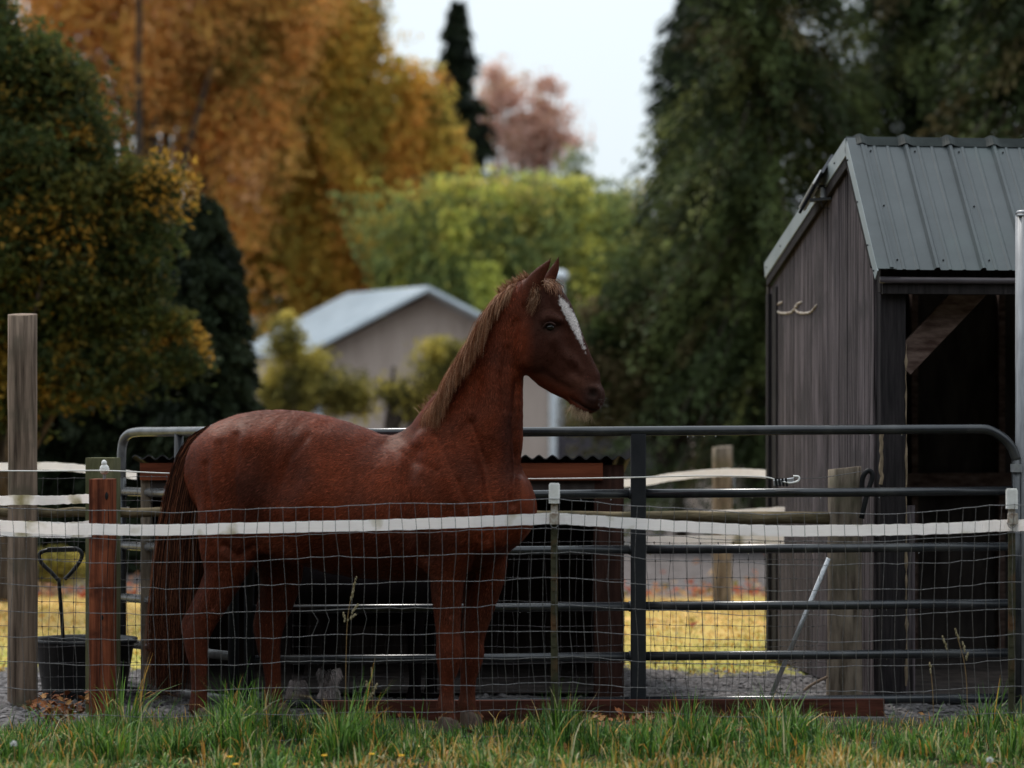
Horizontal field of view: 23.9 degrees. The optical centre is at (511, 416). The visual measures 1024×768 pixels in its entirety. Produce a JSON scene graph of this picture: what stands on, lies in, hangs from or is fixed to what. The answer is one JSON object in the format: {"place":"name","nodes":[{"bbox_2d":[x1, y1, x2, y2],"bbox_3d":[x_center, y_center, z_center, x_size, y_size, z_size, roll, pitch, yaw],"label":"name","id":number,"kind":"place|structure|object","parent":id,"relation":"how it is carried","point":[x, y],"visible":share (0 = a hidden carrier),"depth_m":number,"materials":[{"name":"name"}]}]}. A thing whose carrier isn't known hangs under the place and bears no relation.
{"place":"outdoors","nodes":[
{"label":"outdoors","id":0,"kind":"place"},
{"bbox_2d":[0,462,136,478],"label":"electric fence tape","id":1,"kind":"object","parent":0,"point":[54,466],"visible":0.41,"depth_m":15.00,"materials":[{"name":"white plastic"}]},
{"bbox_2d":[251,286,557,457],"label":"barn","id":2,"kind":"structure","parent":0,"point":[356,330],"depth_m":40.00,"materials":[{"name":"beige paint"}]},
{"bbox_2d":[7,0,1015,418],"label":"sky","id":3,"kind":"structure","parent":0,"point":[597,47],"materials":[{"name":"white"}]},
{"bbox_2d":[0,424,1023,767],"bbox_3d":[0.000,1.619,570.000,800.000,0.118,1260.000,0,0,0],"label":"ground","id":4,"kind":"structure","parent":0,"point":[672,570],"depth_m":15.93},
{"bbox_2d":[11,740,16,767],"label":"dandelion","id":5,"kind":"object","parent":4,"relation":"on","point":[13,743],"visible":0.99,"depth_m":10.90,"materials":[{"name":"white plant"}]},
{"bbox_2d":[7,313,37,706],"bbox_3d":[-2.724,0.587,13.452,0.168,2.326,0.172,0,0,0],"label":"wooden post","id":6,"kind":"object","parent":4,"relation":"on","point":[22,390],"visible":0.78,"depth_m":13.38,"materials":[{"name":"wood"}]},
{"bbox_2d":[38,544,84,589],"bbox_3d":[-4.348,1.374,21.990,1.153,0.668,0.512,0,0,0],"label":"shrub","id":7,"kind":"object","parent":4,"relation":"on","point":[52,566],"visible":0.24,"depth_m":21.93,"materials":[{"name":"green plant"}]},
{"bbox_2d":[4,318,150,565],"bbox_3d":[-4.496,-0.220,25.967,3.083,4.097,2.978,0,0,0],"label":"conifer tree","id":8,"kind":"object","parent":4,"relation":"on","point":[79,444],"visible":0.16,"depth_m":25.20,"materials":[{"name":"green plant"}]},
{"bbox_2d":[38,634,137,700],"bbox_3d":[-2.431,1.431,13.750,0.600,0.338,0.480,0,0,0],"label":"tub","id":9,"kind":"object","parent":4,"relation":"on","point":[50,670],"visible":0.51,"depth_m":13.57,"materials":[{"name":"black plastic"}]},
{"bbox_2d":[38,547,83,640],"bbox_3d":[-2.549,1.123,13.672,0.263,0.773,0.077,0,0,0],"label":"shovel","id":10,"kind":"object","parent":9,"relation":"in","point":[49,570],"visible":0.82,"depth_m":13.64,"materials":[{"name":"black plastic"}]},
{"bbox_2d":[89,479,115,722],"bbox_3d":[-2.134,1.064,12.594,0.116,1.473,0.132,0,0,7],"label":"wooden post","id":11,"kind":"object","parent":4,"relation":"on","point":[102,494],"visible":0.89,"depth_m":12.54,"materials":[{"name":"wood"}]},
{"bbox_2d":[0,494,88,505],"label":"electric fence tape","id":12,"kind":"object","parent":11,"relation":"attached to","point":[38,499],"visible":0.94,"depth_m":12.82,"materials":[{"name":"white plastic"}]},
{"bbox_2d":[0,521,90,537],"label":"electric fence tape","id":13,"kind":"object","parent":11,"relation":"attached to","point":[22,534],"visible":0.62,"depth_m":12.67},
{"bbox_2d":[99,460,108,478],"bbox_3d":[-2.124,0.279,12.600,0.052,0.103,0.040,0,0,0],"label":"insulator","id":14,"kind":"object","parent":11,"relation":"on","point":[104,466],"visible":1,"depth_m":12.59,"materials":[{"name":"white plastic"}]},
{"bbox_2d":[0,470,774,479],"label":"fence cord","id":15,"kind":"object","parent":14,"relation":"attached to","point":[528,478],"visible":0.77,"depth_m":12.93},
{"bbox_2d":[773,475,799,486],"bbox_3d":[1.468,0.346,12.925,0.143,0.062,0.041,0,0,0],"label":"handle","id":16,"kind":"object","parent":15,"relation":"attached to","point":[781,481],"visible":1,"depth_m":12.91,"materials":[{"name":"plastic"}]},
{"bbox_2d":[85,457,120,712],"bbox_3d":[-2.250,1.015,13.300,0.161,1.571,0.140,0,0,7],"label":"wooden post","id":17,"kind":"object","parent":4,"relation":"on","point":[93,463],"visible":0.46,"depth_m":13.25,"materials":[{"name":"brown wood"}]},
{"bbox_2d":[0,0,221,602],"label":"broadleaf tree","id":18,"kind":"object","parent":4,"relation":"on","point":[83,227],"visible":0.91,"depth_m":20.69,"materials":[{"name":"green plant"}]},
{"bbox_2d":[84,214,173,572],"bbox_3d":[-3.711,-0.230,25.604,1.665,3.861,1.766,0,0,-23],"label":"conifer tree","id":19,"kind":"object","parent":4,"relation":"on","point":[118,435],"visible":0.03,"depth_m":25.16,"materials":[{"name":"green plant"}]},
{"bbox_2d":[117,426,238,705],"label":"field gate","id":20,"kind":"structure","parent":4,"relation":"on","point":[178,433],"depth_m":13.66,"materials":[{"name":"metal"}]},
{"bbox_2d":[8,0,363,298],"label":"broadleaf tree","id":21,"kind":"object","parent":4,"relation":"on","point":[206,79],"visible":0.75,"depth_m":43.51,"materials":[{"name":"orange plant"}]},
{"bbox_2d":[126,193,268,574],"bbox_3d":[-3.240,-0.307,25.017,1.905,4.013,1.796,0,0,0],"label":"conifer tree","id":22,"kind":"object","parent":4,"relation":"on","point":[213,289],"visible":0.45,"depth_m":24.65,"materials":[{"name":"green plant"}]},
{"bbox_2d":[263,703,269,747],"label":"grass seed stem","id":23,"kind":"object","parent":4,"relation":"on","point":[266,708],"visible":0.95,"depth_m":11.40,"materials":[{"name":"green plant"}]},
{"bbox_2d":[255,308,380,425],"bbox_3d":[-2.833,0.093,34.005,2.013,3.225,1.053,0,0,0],"label":"shrub","id":24,"kind":"object","parent":4,"relation":"on","point":[309,382],"visible":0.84,"depth_m":33.86,"materials":[{"name":"green plant"}]},
{"bbox_2d":[179,0,484,335],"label":"broadleaf tree","id":25,"kind":"object","parent":4,"relation":"on","point":[384,136],"visible":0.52,"depth_m":45.50,"materials":[{"name":"orange plant"}]},
{"bbox_2d":[254,566,437,698],"bbox_3d":[-0.893,1.120,13.503,1.088,0.999,0.385,0,0,0],"label":"pony","id":26,"kind":"object","parent":4,"relation":"on","point":[313,592],"visible":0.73,"depth_m":13.38},
{"bbox_2d":[342,576,358,713],"bbox_3d":[-0.781,1.131,11.700,0.080,0.712,0.016,0,0,0],"label":"grass seed stem","id":27,"kind":"object","parent":4,"relation":"on","point":[356,606],"visible":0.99,"depth_m":11.70,"materials":[{"name":"green plant"}]},
{"bbox_2d":[365,667,377,731],"bbox_3d":[-0.674,1.405,11.600,0.062,0.401,0.015,0,0,0],"label":"grass seed stem","id":28,"kind":"object","parent":4,"relation":"on","point":[373,691],"visible":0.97,"depth_m":11.60,"materials":[{"name":"plant"}]},
{"bbox_2d":[142,257,605,733],"bbox_3d":[-0.730,0.410,12.574,2.582,2.458,0.701,0,0,16],"label":"horse","id":29,"kind":"object","parent":4,"relation":"on","point":[459,439],"visible":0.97,"depth_m":12.34},
{"bbox_2d":[132,455,630,696],"bbox_3d":[-0.737,0.909,14.595,2.831,1.382,1.810,0,0,0],"label":"animal shelter","id":30,"kind":"object","parent":4,"relation":"on","point":[564,466],"visible":0.27,"depth_m":14.92,"materials":[{"name":"brown wood"}]},
{"bbox_2d":[0,593,796,673],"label":"grass","id":31,"kind":"structure","parent":4,"relation":"on","point":[653,620],"depth_m":18.14,"materials":[{"name":"yellow plant"}]},
{"bbox_2d":[38,553,765,626],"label":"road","id":32,"kind":"structure","parent":4,"relation":"on","point":[697,590],"depth_m":21.45,"materials":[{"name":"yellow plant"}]},
{"bbox_2d":[0,475,829,693],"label":"rail fence","id":33,"kind":"object","parent":4,"relation":"on","point":[731,517],"visible":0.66,"depth_m":13.47,"materials":[{"name":"weathered wood"},{"name":"bark"}]},
{"bbox_2d":[368,333,467,427],"bbox_3d":[-1.204,0.271,34.011,1.670,2.868,1.009,0,0,0],"label":"shrub","id":34,"kind":"object","parent":4,"relation":"on","point":[439,353],"visible":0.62,"depth_m":33.85,"materials":[{"name":"green plant"}]},
{"bbox_2d":[243,286,669,455],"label":"distant wood","id":35,"kind":"object","parent":4,"relation":"on","point":[263,323],"depth_m":66.48,"materials":[{"name":"green plant"}]},
{"bbox_2d":[429,0,499,189],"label":"conifer tree","id":36,"kind":"object","parent":4,"relation":"on","point":[456,34],"visible":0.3,"depth_m":51.81,"materials":[{"name":"green plant"}]},
{"bbox_2d":[327,163,684,408],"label":"broadleaf tree","id":37,"kind":"object","parent":4,"relation":"on","point":[473,248],"visible":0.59,"depth_m":42.43,"materials":[{"name":"green plant"}]},
{"bbox_2d":[0,664,1016,720],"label":"gravel","id":38,"kind":"structure","parent":4,"relation":"on","point":[184,708],"depth_m":13.95,"materials":[{"name":"grey gravel"}]},
{"bbox_2d":[0,657,1023,767],"bbox_3d":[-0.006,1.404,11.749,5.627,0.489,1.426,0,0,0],"label":"grass","id":39,"kind":"structure","parent":4,"relation":"on","point":[807,729],"depth_m":11.55,"materials":[{"name":"green plant"}]},
{"bbox_2d":[0,498,1023,743],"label":"wire fence","id":40,"kind":"object","parent":4,"relation":"on","point":[478,658],"visible":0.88,"depth_m":11.80,"materials":[{"name":"grey metal"}]},
{"bbox_2d":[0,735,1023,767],"bbox_3d":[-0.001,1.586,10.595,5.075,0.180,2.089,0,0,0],"label":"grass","id":41,"kind":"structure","parent":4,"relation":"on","point":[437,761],"depth_m":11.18,"materials":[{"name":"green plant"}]},
{"bbox_2d":[472,53,594,195],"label":"broadleaf tree","id":42,"kind":"object","parent":4,"relation":"on","point":[524,137],"visible":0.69,"depth_m":61.75,"materials":[{"name":"pink plant"}]},
{"bbox_2d":[549,483,559,726],"bbox_3d":[0.207,1.014,11.828,0.054,1.372,0.072,0,0,0],"label":"steel post","id":43,"kind":"object","parent":4,"relation":"on","point":[554,492],"visible":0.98,"depth_m":11.83,"materials":[{"name":"green metal"}]},
{"bbox_2d":[0,513,1023,536],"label":"electric fence tape","id":44,"kind":"object","parent":43,"relation":"attached to","point":[513,520],"visible":1,"depth_m":11.82,"materials":[{"name":"white fabric"}]},
{"bbox_2d":[556,270,567,450],"bbox_3d":[0.753,-0.350,38.000,0.264,3.901,0.228,0,0,0],"label":"yard light","id":45,"kind":"object","parent":4,"relation":"on","point":[562,276],"visible":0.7,"depth_m":37.96,"materials":[{"name":"grey metal"}]},
{"bbox_2d":[321,699,884,724],"bbox_3d":[0.484,1.570,12.820,2.990,0.130,0.040,0,0,-1],"label":"timber board","id":46,"kind":"object","parent":4,"relation":"on","point":[838,706],"visible":0.46,"depth_m":12.80,"materials":[{"name":"brown wood"}]},
{"bbox_2d":[552,141,684,463],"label":"broadleaf tree","id":47,"kind":"object","parent":4,"relation":"on","point":[577,171],"visible":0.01,"depth_m":49.92,"materials":[{"name":"green plant"}]},
{"bbox_2d":[556,214,766,535],"bbox_3d":[1.988,-0.405,30.041,2.898,4.222,1.512,0,0,0],"label":"shrub","id":48,"kind":"object","parent":4,"relation":"on","point":[605,337],"visible":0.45,"depth_m":29.67,"materials":[{"name":"green plant"}]},
{"bbox_2d":[617,0,783,471],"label":"conifer tree","id":49,"kind":"object","parent":4,"relation":"on","point":[668,75],"visible":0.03,"depth_m":49.67,"materials":[{"name":"green plant"}]},
{"bbox_2d":[712,446,732,600],"bbox_3d":[1.784,1.000,20.502,0.174,1.500,0.177,0,0,0],"label":"wooden post","id":50,"kind":"object","parent":4,"relation":"on","point":[722,456],"visible":0.5,"depth_m":20.43,"materials":[{"name":"brown wood"}]},
{"bbox_2d":[565,0,909,536],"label":"cedar tree","id":51,"kind":"object","parent":4,"relation":"on","point":[735,152],"visible":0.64,"depth_m":29.33,"materials":[{"name":"green plant"}]},
{"bbox_2d":[769,557,830,695],"bbox_3d":[1.580,1.155,13.260,0.342,0.761,0.027,0,0,-4],"label":"metal pipe","id":52,"kind":"object","parent":4,"relation":"on","point":[804,617],"visible":0.92,"depth_m":13.25,"materials":[{"name":"grey metal"}]},
{"bbox_2d":[803,676,827,692],"bbox_3d":[1.656,1.466,13.206,0.146,0.093,0.023,0,0,-8],"label":"branch","id":53,"kind":"object","parent":4,"relation":"on","point":[814,683],"visible":0.91,"depth_m":13.20,"materials":[{"name":"wood"}]},
{"bbox_2d":[826,466,862,694],"bbox_3d":[1.847,1.014,13.422,0.211,1.472,0.202,0,0,0],"label":"wooden post","id":54,"kind":"object","parent":4,"relation":"on","point":[842,574],"visible":0.64,"depth_m":13.34,"materials":[{"name":"brown wood"}]},
{"bbox_2d":[797,471,861,478],"bbox_3d":[1.709,0.321,13.143,0.559,0.036,0.040,0,0,-43],"label":"fence cord","id":55,"kind":"object","parent":54,"relation":"attached to","point":[828,476],"visible":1,"depth_m":13.18,"materials":[{"name":"fabric"}]},
{"bbox_2d":[859,468,874,518],"bbox_3d":[1.958,0.427,13.330,0.088,0.280,0.028,0,0,0],"label":"strap","id":56,"kind":"object","parent":54,"relation":"hanging from","point":[865,472],"visible":0.82,"depth_m":13.32,"materials":[{"name":"rubber"}]},
{"bbox_2d":[732,0,1012,524],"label":"cedar tree","id":57,"kind":"object","parent":4,"relation":"on","point":[902,69],"visible":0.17,"depth_m":31.28,"materials":[{"name":"green plant"}]},
{"bbox_2d":[764,133,1023,694],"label":"shed","id":58,"kind":"structure","parent":4,"relation":"on","point":[895,262],"depth_m":14.37,"materials":[{"name":"grey wood"}]},
{"bbox_2d":[624,468,765,486],"bbox_3d":[1.048,0.429,16.500,1.910,0.147,0.023,0,0,0],"label":"electric fence tape","id":59,"kind":"object","parent":58,"relation":"attached to","point":[722,471],"visible":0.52,"depth_m":16.50,"materials":[{"name":"white plastic"}]},
{"bbox_2d":[624,535,783,544],"bbox_3d":[1.280,0.773,15.041,0.138,0.131,2.095,0,0,40],"label":"electric fence tape","id":60,"kind":"object","parent":58,"relation":"attached to","point":[665,540],"visible":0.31,"depth_m":14.98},
{"bbox_2d":[717,507,784,511],"bbox_3d":[1.313,0.632,15.357,1.646,0.110,0.025,0,0,-33],"label":"electric fence tape","id":61,"kind":"object","parent":58,"relation":"attached to","point":[782,509],"visible":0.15,"depth_m":15.55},
{"bbox_2d":[777,301,816,314],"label":"horseshoes","id":62,"kind":"object","parent":58,"relation":"attached to","point":[796,311],"visible":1,"depth_m":15.32,"materials":[{"name":"metal"}]},
{"bbox_2d":[798,154,833,213],"bbox_3d":[1.843,-1.398,14.573,0.144,0.341,0.401,0,0,-18],"label":"solar lamp","id":63,"kind":"object","parent":58,"relation":"attached to","point":[815,186],"visible":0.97,"depth_m":14.50,"materials":[{"name":"black plastic"}]},
{"bbox_2d":[929,662,933,721],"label":"grass seed stem","id":64,"kind":"object","parent":4,"relation":"on","point":[930,665],"visible":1,"depth_m":11.70,"materials":[{"name":"plant"}]},
{"bbox_2d":[942,628,968,717],"bbox_3d":[2.137,1.251,11.649,0.130,0.460,0.017,0,0,0],"label":"grass seed stem","id":65,"kind":"object","parent":4,"relation":"on","point":[963,645],"visible":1,"depth_m":11.65,"materials":[{"name":"green plant"}]},
{"bbox_2d":[915,0,1023,138],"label":"cedar tree","id":66,"kind":"object","parent":4,"relation":"on","point":[991,53],"visible":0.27,"depth_m":28.74,"materials":[{"name":"green plant"}]},
{"bbox_2d":[986,757,992,767],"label":"dandelion","id":67,"kind":"object","parent":4,"relation":"on","point":[989,760],"visible":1,"depth_m":10.70,"materials":[{"name":"white plant"}]},
{"bbox_2d":[1006,488,1017,732],"bbox_3d":[2.443,1.027,11.828,0.058,1.345,0.072,0,0,0],"label":"steel post","id":68,"kind":"object","parent":4,"relation":"on","point":[1011,495],"visible":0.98,"depth_m":11.83,"materials":[{"name":"green metal"}]},
{"bbox_2d":[1015,210,1023,716],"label":"gate post","id":69,"kind":"object","parent":4,"relation":"on","point":[1019,329],"visible":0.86,"depth_m":12.99,"materials":[{"name":"metal"}]},
{"bbox_2d":[244,424,1021,708],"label":"field gate","id":70,"kind":"structure","parent":69,"relation":"attached to","point":[637,493],"depth_m":12.98,"materials":[{"name":"metal"}]},
{"bbox_2d":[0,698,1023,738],"bbox_3d":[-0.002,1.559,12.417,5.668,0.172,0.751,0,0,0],"label":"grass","id":71,"kind":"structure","parent":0,"point":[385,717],"depth_m":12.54,"materials":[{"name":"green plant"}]},
{"bbox_2d":[40,700,47,707],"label":"fallen leaf","id":72,"kind":"object","parent":71,"relation":"on","point":[43,703],"visible":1,"depth_m":12.63,"materials":[{"name":"brown plant"}]},
{"bbox_2d":[58,703,68,710],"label":"fallen leaf","id":73,"kind":"object","parent":71,"relation":"on","point":[62,706],"visible":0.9,"depth_m":12.57,"materials":[{"name":"brown plant"}]},
{"bbox_2d":[615,707,623,714],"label":"fallen leaf","id":74,"kind":"object","parent":71,"relation":"on","point":[618,710],"visible":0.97,"depth_m":12.67,"materials":[{"name":"brown plant"}]},
{"bbox_2d":[556,437,654,510],"bbox_3d":[1.437,0.925,37.040,1.515,1.350,0.120,0,0,0],"label":"board fence","id":75,"kind":"object","parent":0,"point":[562,443],"visible":0.11,"depth_m":36.98,"materials":[{"name":"wood"}]},
{"bbox_2d":[690,377,750,510],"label":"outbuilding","id":76,"kind":"structure","parent":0,"point":[703,500],"depth_m":39.24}
]}

